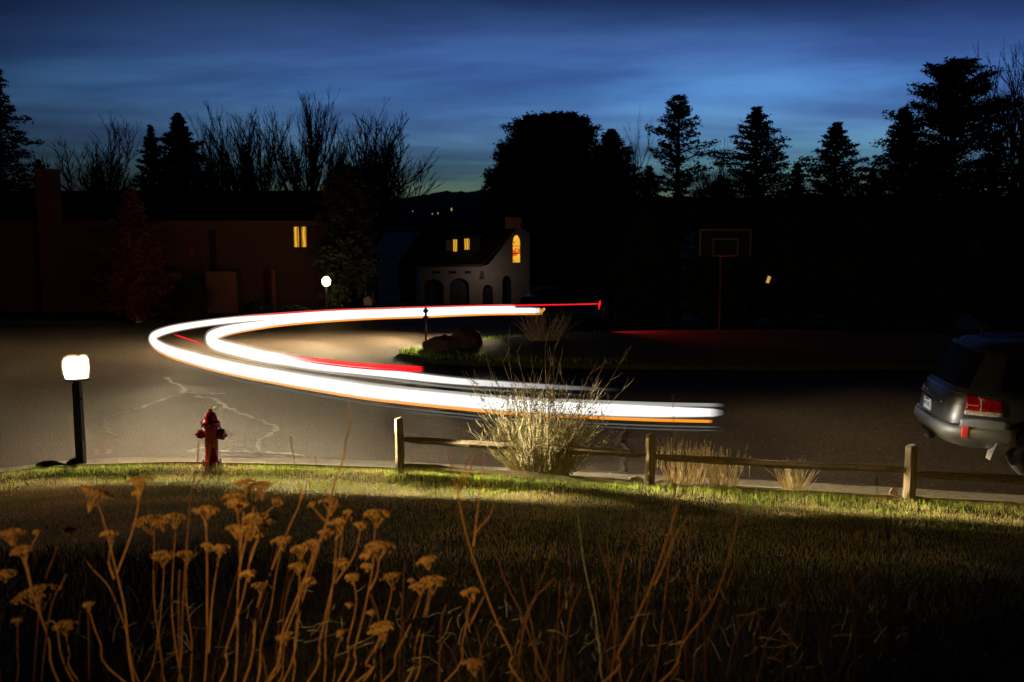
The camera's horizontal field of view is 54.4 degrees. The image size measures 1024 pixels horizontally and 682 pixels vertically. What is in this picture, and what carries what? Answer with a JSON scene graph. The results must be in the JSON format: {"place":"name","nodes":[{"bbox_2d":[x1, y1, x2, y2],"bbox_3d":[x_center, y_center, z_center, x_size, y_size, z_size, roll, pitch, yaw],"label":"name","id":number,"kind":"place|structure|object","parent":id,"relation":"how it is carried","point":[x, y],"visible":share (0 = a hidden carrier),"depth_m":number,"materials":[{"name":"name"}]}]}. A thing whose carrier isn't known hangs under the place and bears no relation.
{"place":"outdoors","nodes":[
{"label":"outdoors","id":0,"kind":"place"},
{"bbox_2d":[363,291,373,321],"bbox_3d":[-4.464,-1.075,31.105,0.288,0.966,0.500,0,7,0],"label":"mailbox","id":1,"kind":"object","parent":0,"point":[368,300],"visible":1,"depth_m":30.84,"materials":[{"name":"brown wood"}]},
{"bbox_2d":[0,318,1023,494],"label":"road","id":2,"kind":"structure","parent":0,"point":[853,416],"depth_m":17.40,"materials":[{"name":"asphalt"}]},
{"bbox_2d":[93,420,117,454],"bbox_3d":[-6.059,1.414,14.922,0.288,0.001,2.542,-3,8,-19],"label":"crack seal","id":3,"kind":"object","parent":2,"relation":"on","point":[106,424],"visible":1,"depth_m":14.98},
{"bbox_2d":[100,434,118,453],"bbox_3d":[-5.796,1.485,14.350,0.229,0.001,1.326,-2,7,-14],"label":"crack seal","id":4,"kind":"object","parent":2,"relation":"on","point":[108,451],"visible":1,"depth_m":14.19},
{"bbox_2d":[103,377,187,418],"bbox_3d":[-6.460,0.998,18.272,0.817,0.001,4.298,-1,7,-6],"label":"crack seal","id":5,"kind":"object","parent":2,"relation":"on","point":[164,398],"visible":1,"depth_m":17.76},
{"bbox_2d":[194,396,279,427],"bbox_3d":[-4.663,1.171,16.877,0.269,0.001,3.548,-5,9,-37],"label":"crack seal","id":6,"kind":"object","parent":2,"relation":"on","point":[239,413],"visible":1,"depth_m":16.71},
{"bbox_2d":[187,447,303,455],"bbox_3d":[-3.676,1.540,13.902,1.760,0.001,0.328,1,7,9],"label":"crack seal","id":7,"kind":"object","parent":2,"relation":"on","point":[245,451],"visible":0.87,"depth_m":13.89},
{"bbox_2d":[255,428,279,452],"bbox_3d":[-3.650,1.454,14.597,0.286,0.001,1.688,-1,7,-5],"label":"crack seal","id":8,"kind":"object","parent":2,"relation":"on","point":[258,442],"visible":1,"depth_m":14.67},
{"bbox_2d":[112,393,433,429],"bbox_3d":[-3.711,1.155,16.964,5.733,0.001,2.090,2,7,14],"label":"road crack","id":9,"kind":"object","parent":2,"relation":"on","point":[312,399],"visible":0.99,"depth_m":16.99,"materials":[{"name":"black"}]},
{"bbox_2d":[307,357,419,371],"bbox_3d":[-2.877,0.350,16.245,3.571,0.035,0.582,4,8,29],"label":"tail light trail","id":10,"kind":"object","parent":2,"relation":"on","point":[387,367],"visible":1,"depth_m":15.87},
{"bbox_2d":[206,308,538,376],"bbox_3d":[-2.423,-0.057,20.742,8.207,0.310,12.608,0,7,0],"label":"headlight trail","id":11,"kind":"object","parent":2,"relation":"on","point":[213,336],"visible":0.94,"depth_m":23.15,"materials":[{"name":"white"}]},
{"bbox_2d":[391,373,426,375],"bbox_3d":[-2.003,0.556,16.865,1.268,0.027,0.035,2,7,17],"label":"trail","id":12,"kind":"object","parent":2,"relation":"on","point":[408,374],"visible":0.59,"depth_m":16.78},
{"bbox_2d":[149,306,709,422],"bbox_3d":[-2.926,0.145,19.535,8.841,0.384,15.333,-1,7,-10],"label":"headlight trail","id":13,"kind":"object","parent":2,"relation":"on","point":[281,377],"visible":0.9,"depth_m":14.72,"materials":[{"name":"white"}]},
{"bbox_2d":[0,456,1023,501],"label":"kerb","id":14,"kind":"structure","parent":2,"relation":"on","point":[384,464],"depth_m":12.77,"materials":[{"name":"concrete"}]},
{"bbox_2d":[36,460,67,466],"bbox_3d":[-5.978,1.615,12.944,0.406,0.136,0.238,0,7,0],"label":"rock","id":15,"kind":"object","parent":14,"relation":"on","point":[48,463],"visible":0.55,"depth_m":12.89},
{"bbox_2d":[63,355,89,462],"bbox_3d":[-5.642,0.911,12.951,0.353,1.500,0.330,0,7,0],"label":"lamp post","id":16,"kind":"object","parent":14,"relation":"on","point":[75,369],"visible":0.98,"depth_m":12.88,"materials":[{"name":"grey metal"}]},
{"bbox_2d":[2,455,1014,493],"bbox_3d":[1.573,1.720,12.420,21.122,0.001,1.382,1,7,6],"label":"gutter crack","id":17,"kind":"object","parent":14,"relation":"on","point":[570,470],"visible":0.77,"depth_m":12.78,"materials":[{"name":"black"}]},
{"bbox_2d":[616,423,626,470],"bbox_3d":[1.575,1.488,14.282,0.174,0.001,3.007,1,7,5],"label":"road crack","id":18,"kind":"object","parent":2,"relation":"on","point":[624,447],"visible":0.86,"depth_m":14.36,"materials":[{"name":"black"}]},
{"bbox_2d":[914,325,1023,474],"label":"parked suv","id":19,"kind":"object","parent":2,"relation":"on","point":[972,395],"visible":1,"depth_m":12.40,"materials":[{"name":"grey paint"}]},
{"bbox_2d":[0,231,1023,681],"bbox_3d":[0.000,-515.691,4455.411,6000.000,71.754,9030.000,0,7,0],"label":"ground","id":20,"kind":"structure","parent":0,"point":[394,245],"depth_m":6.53,"materials":[{"name":"plant"}]},
{"bbox_2d":[0,528,59,681],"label":"dried yarrow","id":21,"kind":"object","parent":20,"relation":"on","point":[16,551],"visible":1,"depth_m":2.79,"materials":[{"name":"plant"}]},
{"bbox_2d":[26,159,43,190],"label":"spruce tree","id":22,"kind":"object","parent":20,"relation":"on","point":[38,161],"visible":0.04,"depth_m":59.08,"materials":[{"name":"green plant"}]},
{"bbox_2d":[11,584,125,681],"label":"dried yarrow","id":23,"kind":"object","parent":20,"relation":"on","point":[69,623],"visible":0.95,"depth_m":2.92,"materials":[{"name":"plant"}]},
{"bbox_2d":[66,457,80,463],"bbox_3d":[-5.723,1.605,13.041,0.228,0.184,0.189,0,7,0],"label":"rock","id":24,"kind":"object","parent":20,"relation":"on","point":[73,460],"visible":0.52,"depth_m":12.96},
{"bbox_2d":[20,110,148,190],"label":"bare tree","id":25,"kind":"object","parent":20,"relation":"on","point":[113,182],"visible":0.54,"depth_m":60.28,"materials":[{"name":"brown plant"}]},
{"bbox_2d":[62,527,139,681],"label":"dried yarrow","id":26,"kind":"object","parent":20,"relation":"on","point":[67,529],"visible":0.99,"depth_m":3.12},
{"bbox_2d":[78,476,154,681],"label":"dried yarrow","id":27,"kind":"object","parent":20,"relation":"on","point":[138,492],"visible":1,"depth_m":2.78,"materials":[{"name":"plant"}]},
{"bbox_2d":[127,125,164,190],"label":"pine tree","id":28,"kind":"object","parent":20,"relation":"on","point":[149,146],"visible":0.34,"depth_m":60.81,"materials":[{"name":"green plant"}]},
{"bbox_2d":[132,512,198,681],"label":"dried yarrow","id":29,"kind":"object","parent":20,"relation":"on","point":[168,517],"visible":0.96,"depth_m":3.21,"materials":[{"name":"plant"}]},
{"bbox_2d":[136,112,225,190],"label":"pine tree","id":30,"kind":"object","parent":20,"relation":"on","point":[182,173],"visible":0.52,"depth_m":58.57,"materials":[{"name":"green plant"}]},
{"bbox_2d":[178,442,209,681],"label":"dry branch","id":31,"kind":"object","parent":20,"relation":"on","point":[198,482],"visible":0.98,"depth_m":3.00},
{"bbox_2d":[191,504,229,681],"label":"dried yarrow","id":32,"kind":"object","parent":20,"relation":"on","point":[205,545],"visible":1,"depth_m":2.90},
{"bbox_2d":[195,409,226,466],"bbox_3d":[-3.833,1.239,12.690,0.378,0.760,0.240,-3,8,-25],"label":"fire hydrant","id":33,"kind":"object","parent":20,"relation":"on","point":[211,434],"visible":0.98,"depth_m":12.63,"materials":[{"name":"metal"}]},
{"bbox_2d":[185,111,255,190],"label":"bare tree","id":34,"kind":"object","parent":20,"relation":"on","point":[226,181],"visible":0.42,"depth_m":62.15,"materials":[{"name":"brown plant"}]},
{"bbox_2d":[0,311,457,323],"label":"front yard","id":35,"kind":"structure","parent":20,"relation":"on","point":[24,317],"depth_m":31.87,"materials":[{"name":"plant"}]},
{"bbox_2d":[0,69,50,190],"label":"spruce tree","id":36,"kind":"object","parent":35,"relation":"on","point":[7,184],"visible":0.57,"depth_m":39.40,"materials":[{"name":"green plant"}]},
{"bbox_2d":[90,187,180,322],"bbox_3d":[-11.680,-2.540,30.723,2.526,4.368,2.534,-6,9,-38],"label":"conical shrub","id":37,"kind":"object","parent":35,"relation":"on","point":[133,279],"visible":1,"depth_m":30.39,"materials":[{"name":"red plant"}]},
{"bbox_2d":[159,279,213,320],"bbox_3d":[-10.316,-1.227,31.582,1.655,1.550,1.644,0,7,0],"label":"round shrub","id":38,"kind":"object","parent":35,"relation":"on","point":[188,301],"visible":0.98,"depth_m":31.27,"materials":[{"name":"green plant"}]},
{"bbox_2d":[0,169,386,312],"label":"brick house","id":39,"kind":"structure","parent":35,"relation":"on","point":[233,250],"depth_m":34.92,"materials":[{"name":"brown brick"}]},
{"bbox_2d":[208,230,216,270],"bbox_3d":[-10.499,-2.291,35.110,0.274,3.263,0.050,0,7,0],"label":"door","id":40,"kind":"structure","parent":39,"relation":"in","point":[212,233],"depth_m":34.98,"materials":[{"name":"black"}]},
{"bbox_2d":[292,227,307,247],"bbox_3d":[-7.423,-3.648,34.896,0.533,0.788,0.100,0,7,0],"label":"window","id":41,"kind":"structure","parent":39,"relation":"in","point":[298,233],"depth_m":34.91,"materials":[{"name":"yellow glass"}]},
{"bbox_2d":[241,297,270,320],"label":"round shrub","id":42,"kind":"object","parent":35,"relation":"on","point":[252,307],"visible":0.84,"depth_m":31.40,"materials":[{"name":"green plant"}]},
{"bbox_2d":[272,304,312,313],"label":"shrub","id":43,"kind":"object","parent":35,"relation":"on","point":[295,306],"visible":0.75,"depth_m":31.75,"materials":[{"name":"green plant"}]},
{"bbox_2d":[322,276,330,309],"bbox_3d":[-5.878,-1.350,31.574,0.280,1.396,0.280,0,7,0],"label":"lamp post","id":44,"kind":"object","parent":35,"relation":"on","point":[326,280],"visible":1,"depth_m":31.50,"materials":[{"name":"glass"}]},
{"bbox_2d":[321,283,351,309],"bbox_3d":[-5.697,-1.242,32.620,1.111,1.373,1.019,0,7,0],"label":"round shrub","id":45,"kind":"object","parent":35,"relation":"on","point":[338,296],"visible":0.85,"depth_m":32.38,"materials":[{"name":"green plant"}]},
{"bbox_2d":[306,161,386,308],"bbox_3d":[-5.550,-3.283,33.299,2.712,5.402,2.725,0,7,0],"label":"spruce tree","id":46,"kind":"object","parent":35,"relation":"on","point":[346,195],"visible":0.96,"depth_m":32.92,"materials":[{"name":"green plant"}]},
{"bbox_2d":[191,99,296,190],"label":"bare tree","id":47,"kind":"object","parent":20,"relation":"on","point":[265,184],"visible":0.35,"depth_m":65.54,"materials":[{"name":"brown plant"}]},
{"bbox_2d":[229,144,262,190],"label":"spruce tree","id":48,"kind":"object","parent":20,"relation":"on","point":[244,183],"visible":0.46,"depth_m":59.13,"materials":[{"name":"green plant"}]},
{"bbox_2d":[220,478,277,681],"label":"dried yarrow","id":49,"kind":"object","parent":20,"relation":"on","point":[255,532],"visible":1,"depth_m":2.79,"materials":[{"name":"plant"}]},
{"bbox_2d":[257,497,293,681],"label":"dried yarrow","id":50,"kind":"object","parent":20,"relation":"on","point":[277,501],"visible":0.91,"depth_m":3.10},
{"bbox_2d":[243,440,309,681],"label":"dry branch","id":51,"kind":"object","parent":20,"relation":"on","point":[301,497],"visible":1,"depth_m":2.90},
{"bbox_2d":[237,88,355,190],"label":"bare tree","id":52,"kind":"object","parent":20,"relation":"on","point":[313,174],"visible":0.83,"depth_m":60.18,"materials":[{"name":"brown plant"}]},
{"bbox_2d":[266,402,350,681],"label":"dry branch","id":53,"kind":"object","parent":20,"relation":"on","point":[330,496],"visible":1,"depth_m":2.89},
{"bbox_2d":[268,498,368,681],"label":"dried yarrow","id":54,"kind":"object","parent":20,"relation":"on","point":[300,566],"visible":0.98,"depth_m":2.95,"materials":[{"name":"plant"}]},
{"bbox_2d":[316,97,406,302],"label":"bare tree","id":55,"kind":"object","parent":20,"relation":"on","point":[370,155],"visible":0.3,"depth_m":56.34,"materials":[{"name":"brown plant"}]},
{"bbox_2d":[337,508,395,681],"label":"dried yarrow","id":56,"kind":"object","parent":20,"relation":"on","point":[353,577],"visible":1,"depth_m":2.85,"materials":[{"name":"plant"}]},
{"bbox_2d":[251,582,485,681],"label":"dried yarrow","id":57,"kind":"object","parent":20,"relation":"on","point":[340,632],"visible":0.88,"depth_m":3.24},
{"bbox_2d":[356,620,393,681],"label":"dried yarrow","id":58,"kind":"object","parent":20,"relation":"on","point":[375,631],"visible":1,"depth_m":2.82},
{"bbox_2d":[362,572,402,681],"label":"dried yarrow","id":59,"kind":"object","parent":20,"relation":"on","point":[392,575],"visible":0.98,"depth_m":3.01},
{"bbox_2d":[328,110,443,248],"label":"bare tree","id":60,"kind":"object","parent":20,"relation":"on","point":[386,192],"visible":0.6,"depth_m":47.67,"materials":[{"name":"brown plant"}]},
{"bbox_2d":[382,555,446,681],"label":"dried yarrow","id":61,"kind":"object","parent":20,"relation":"on","point":[420,584],"visible":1,"depth_m":3.07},
{"bbox_2d":[259,301,600,315],"bbox_3d":[-2.379,-0.784,25.219,9.931,0.261,1.009,-3,8,-23],"label":"tail light trail","id":62,"kind":"object","parent":20,"relation":"on","point":[599,303],"visible":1,"depth_m":25.73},
{"bbox_2d":[397,217,529,304],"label":"arched house","id":63,"kind":"structure","parent":20,"relation":"on","point":[449,259],"depth_m":62.39,"materials":[{"name":"paint"}]},
{"bbox_2d":[424,279,443,302],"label":"archway","id":64,"kind":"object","parent":63,"relation":"in","point":[433,288],"depth_m":62.43,"materials":[{"name":"brown"}]},
{"bbox_2d":[450,278,468,303],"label":"garage door","id":65,"kind":"structure","parent":63,"relation":"in","point":[459,288],"depth_m":62.43,"materials":[{"name":"brown"}]},
{"bbox_2d":[513,235,519,261],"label":"arched window","id":66,"kind":"structure","parent":63,"relation":"in","point":[516,241],"depth_m":62.08,"materials":[{"name":"yellow glass"}]},
{"bbox_2d":[444,587,483,681],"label":"dried yarrow","id":67,"kind":"object","parent":20,"relation":"on","point":[465,592],"visible":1,"depth_m":2.92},
{"bbox_2d":[446,449,521,681],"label":"dry branch","id":68,"kind":"object","parent":20,"relation":"on","point":[473,544],"visible":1,"depth_m":2.89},
{"bbox_2d":[0,538,1009,681],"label":"dry stalks","id":69,"kind":"object","parent":20,"relation":"on","point":[523,630],"visible":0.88,"depth_m":3.30,"materials":[{"name":"plant"}]},
{"bbox_2d":[475,142,538,266],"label":"juniper tree","id":70,"kind":"object","parent":20,"relation":"on","point":[501,180],"visible":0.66,"depth_m":70.46,"materials":[{"name":"green plant"}]},
{"bbox_2d":[0,555,1023,681],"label":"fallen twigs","id":71,"kind":"object","parent":20,"relation":"on","point":[506,630],"visible":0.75,"depth_m":3.81,"materials":[{"name":"plant"}]},
{"bbox_2d":[3,458,1023,514],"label":"verge grass","id":72,"kind":"structure","parent":20,"relation":"on","point":[537,480],"depth_m":11.80,"materials":[{"name":"plant"}]},
{"bbox_2d":[493,546,550,681],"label":"dry branch","id":73,"kind":"object","parent":20,"relation":"on","point":[536,655],"visible":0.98,"depth_m":3.03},
{"bbox_2d":[482,110,604,291],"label":"juniper tree","id":74,"kind":"object","parent":20,"relation":"on","point":[553,146],"visible":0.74,"depth_m":70.89,"materials":[{"name":"green plant"}]},
{"bbox_2d":[463,323,633,474],"bbox_3d":[0.341,0.759,12.214,1.879,1.947,1.860,5,8,33],"label":"bush","id":75,"kind":"object","parent":20,"relation":"on","point":[546,462],"visible":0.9,"depth_m":12.06,"materials":[{"name":"beige plant"}]},
{"bbox_2d":[520,285,596,312],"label":"parked sedan","id":76,"kind":"object","parent":20,"relation":"on","point":[550,294],"visible":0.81,"depth_m":51.19,"materials":[{"name":"black paint"}]},
{"bbox_2d":[577,507,602,681],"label":"dry branch","id":77,"kind":"object","parent":20,"relation":"on","point":[593,606],"visible":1,"depth_m":3.13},
{"bbox_2d":[529,128,696,319],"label":"spruce tree","id":78,"kind":"object","parent":20,"relation":"on","point":[611,185],"visible":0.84,"depth_m":46.01,"materials":[{"name":"green plant"}]},
{"bbox_2d":[606,111,653,316],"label":"bare tree","id":79,"kind":"object","parent":20,"relation":"on","point":[640,165],"visible":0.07,"depth_m":50.09,"materials":[{"name":"brown plant"}]},
{"bbox_2d":[627,514,642,681],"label":"dry branch","id":80,"kind":"object","parent":20,"relation":"on","point":[636,606],"visible":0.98,"depth_m":3.02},
{"bbox_2d":[627,476,643,482],"bbox_3d":[1.494,1.693,11.924,0.228,0.145,0.180,-3,8,-24],"label":"rock","id":81,"kind":"object","parent":20,"relation":"on","point":[637,478],"visible":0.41,"depth_m":11.88,"materials":[{"name":"stone"}]},
{"bbox_2d":[604,165,683,317],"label":"spruce tree","id":82,"kind":"object","parent":20,"relation":"on","point":[651,191],"visible":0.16,"depth_m":49.26,"materials":[{"name":"green plant"}]},
{"bbox_2d":[603,469,691,681],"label":"dry branch","id":83,"kind":"object","parent":20,"relation":"on","point":[618,658],"visible":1,"depth_m":2.90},
{"bbox_2d":[607,534,692,681],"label":"dry branch","id":84,"kind":"object","parent":20,"relation":"on","point":[614,653],"visible":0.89,"depth_m":3.13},
{"bbox_2d":[653,394,675,681],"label":"dry branch","id":85,"kind":"object","parent":20,"relation":"on","point":[674,487],"visible":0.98,"depth_m":3.10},
{"bbox_2d":[639,93,720,323],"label":"pine tree","id":86,"kind":"object","parent":20,"relation":"on","point":[678,185],"visible":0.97,"depth_m":43.17,"materials":[{"name":"green plant"}]},
{"bbox_2d":[655,436,714,484],"bbox_3d":[2.047,1.440,11.966,0.772,0.622,0.574,0,7,0],"label":"dry grass clump","id":87,"kind":"object","parent":20,"relation":"on","point":[682,474],"visible":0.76,"depth_m":11.94,"materials":[{"name":"plant"}]},
{"bbox_2d":[659,499,738,681],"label":"dry branch","id":88,"kind":"object","parent":20,"relation":"on","point":[675,665],"visible":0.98,"depth_m":3.02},
{"bbox_2d":[394,417,1023,507],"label":"split rail fence","id":89,"kind":"object","parent":20,"relation":"on","point":[911,473],"visible":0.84,"depth_m":11.57,"materials":[{"name":"brown wood"}]},
{"bbox_2d":[690,142,736,228],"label":"bare tree","id":90,"kind":"object","parent":20,"relation":"on","point":[712,199],"visible":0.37,"depth_m":47.03,"materials":[{"name":"brown plant"}]},
{"bbox_2d":[701,444,750,486],"bbox_3d":[2.517,1.488,11.817,0.604,0.524,0.440,-3,8,-25],"label":"dry grass clump","id":91,"kind":"object","parent":20,"relation":"on","point":[714,481],"visible":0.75,"depth_m":11.78,"materials":[{"name":"plant"}]},
{"bbox_2d":[667,105,839,323],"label":"spruce tree","id":92,"kind":"object","parent":20,"relation":"on","point":[752,187],"visible":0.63,"depth_m":44.90,"materials":[{"name":"green plant"}]},
{"bbox_2d":[764,459,819,489],"bbox_3d":[3.252,1.554,11.586,0.697,0.421,0.420,0,7,0],"label":"dry grass clump","id":93,"kind":"object","parent":20,"relation":"on","point":[789,485],"visible":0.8,"depth_m":11.61,"materials":[{"name":"plant"}]},
{"bbox_2d":[772,163,829,316],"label":"spruce tree","id":94,"kind":"object","parent":20,"relation":"on","point":[797,180],"visible":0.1,"depth_m":51.20,"materials":[{"name":"green plant"}]},
{"bbox_2d":[752,120,908,325],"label":"spruce tree","id":95,"kind":"object","parent":20,"relation":"on","point":[841,179],"visible":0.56,"depth_m":44.99,"materials":[{"name":"green plant"}]},
{"bbox_2d":[839,535,855,681],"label":"dry branch","id":96,"kind":"object","parent":20,"relation":"on","point":[851,584],"visible":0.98,"depth_m":3.12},
{"bbox_2d":[823,171,903,296],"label":"spruce tree","id":97,"kind":"object","parent":20,"relation":"on","point":[869,183],"visible":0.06,"depth_m":52.30,"materials":[{"name":"green plant"}]},
{"bbox_2d":[849,561,879,681],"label":"dry branch","id":98,"kind":"object","parent":20,"relation":"on","point":[860,629],"visible":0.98,"depth_m":2.93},
{"bbox_2d":[839,510,929,681],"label":"dry branch","id":99,"kind":"object","parent":20,"relation":"on","point":[925,675],"visible":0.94,"depth_m":2.96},
{"bbox_2d":[876,466,914,681],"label":"dry branch","id":100,"kind":"object","parent":20,"relation":"on","point":[888,537],"visible":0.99,"depth_m":2.91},
{"bbox_2d":[820,106,976,327],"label":"spruce tree","id":101,"kind":"object","parent":20,"relation":"on","point":[898,195],"visible":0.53,"depth_m":42.97,"materials":[{"name":"green plant"}]},
{"bbox_2d":[869,56,1023,326],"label":"pine tree","id":102,"kind":"object","parent":20,"relation":"on","point":[954,109],"visible":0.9,"depth_m":41.45,"materials":[{"name":"green plant"}]},
{"bbox_2d":[971,38,1023,218],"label":"bare tree","id":103,"kind":"object","parent":20,"relation":"on","point":[1015,166],"visible":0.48,"depth_m":43.28,"materials":[{"name":"brown plant"}]},
{"bbox_2d":[0,529,1023,681],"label":"long grass","id":104,"kind":"structure","parent":0,"point":[428,644],"depth_m":4.69,"materials":[{"name":"plant"}]},
{"bbox_2d":[0,0,1023,198],"label":"sky","id":105,"kind":"structure","parent":0,"point":[459,70],"materials":[{"name":"blue"}]},
{"bbox_2d":[395,329,962,369],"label":"island ground","id":106,"kind":"structure","parent":0,"point":[773,349],"depth_m":22.55,"materials":[{"name":"plant"}]},
{"bbox_2d":[423,307,428,340],"bbox_3d":[-2.075,-0.276,24.018,0.156,1.068,0.050,0,7,0],"label":"marker sign","id":107,"kind":"object","parent":106,"relation":"on","point":[425,311],"visible":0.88,"depth_m":23.96,"materials":[{"name":"grey metal"}]},
{"bbox_2d":[422,334,459,349],"bbox_3d":[-1.575,0.189,23.417,1.073,0.688,0.797,0,7,0],"label":"boulder","id":108,"kind":"object","parent":106,"relation":"on","point":[446,342],"visible":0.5,"depth_m":23.17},
{"bbox_2d":[451,327,482,347],"bbox_3d":[-1.081,0.115,23.559,0.809,0.903,0.736,0,7,0],"label":"boulder","id":109,"kind":"object","parent":106,"relation":"on","point":[468,337],"visible":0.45,"depth_m":23.32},
{"bbox_2d":[511,305,579,340],"bbox_3d":[0.815,-0.430,24.099,1.486,1.023,1.400,6,9,38],"label":"bush","id":110,"kind":"object","parent":106,"relation":"on","point":[539,336],"visible":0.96,"depth_m":24.15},
{"bbox_2d":[699,229,751,329],"bbox_3d":[5.660,-1.579,26.542,1.095,2.791,0.886,6,9,38],"label":"basketball hoop","id":111,"kind":"object","parent":106,"relation":"on","point":[721,243],"visible":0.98,"depth_m":26.41,"materials":[{"name":"black plastic"}]},
{"bbox_2d":[385,190,1006,230],"bbox_3d":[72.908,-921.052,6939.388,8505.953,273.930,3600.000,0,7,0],"label":"mountains","id":112,"kind":"structure","parent":0,"point":[462,204],"depth_m":5929.89,"materials":[{"name":"black"}]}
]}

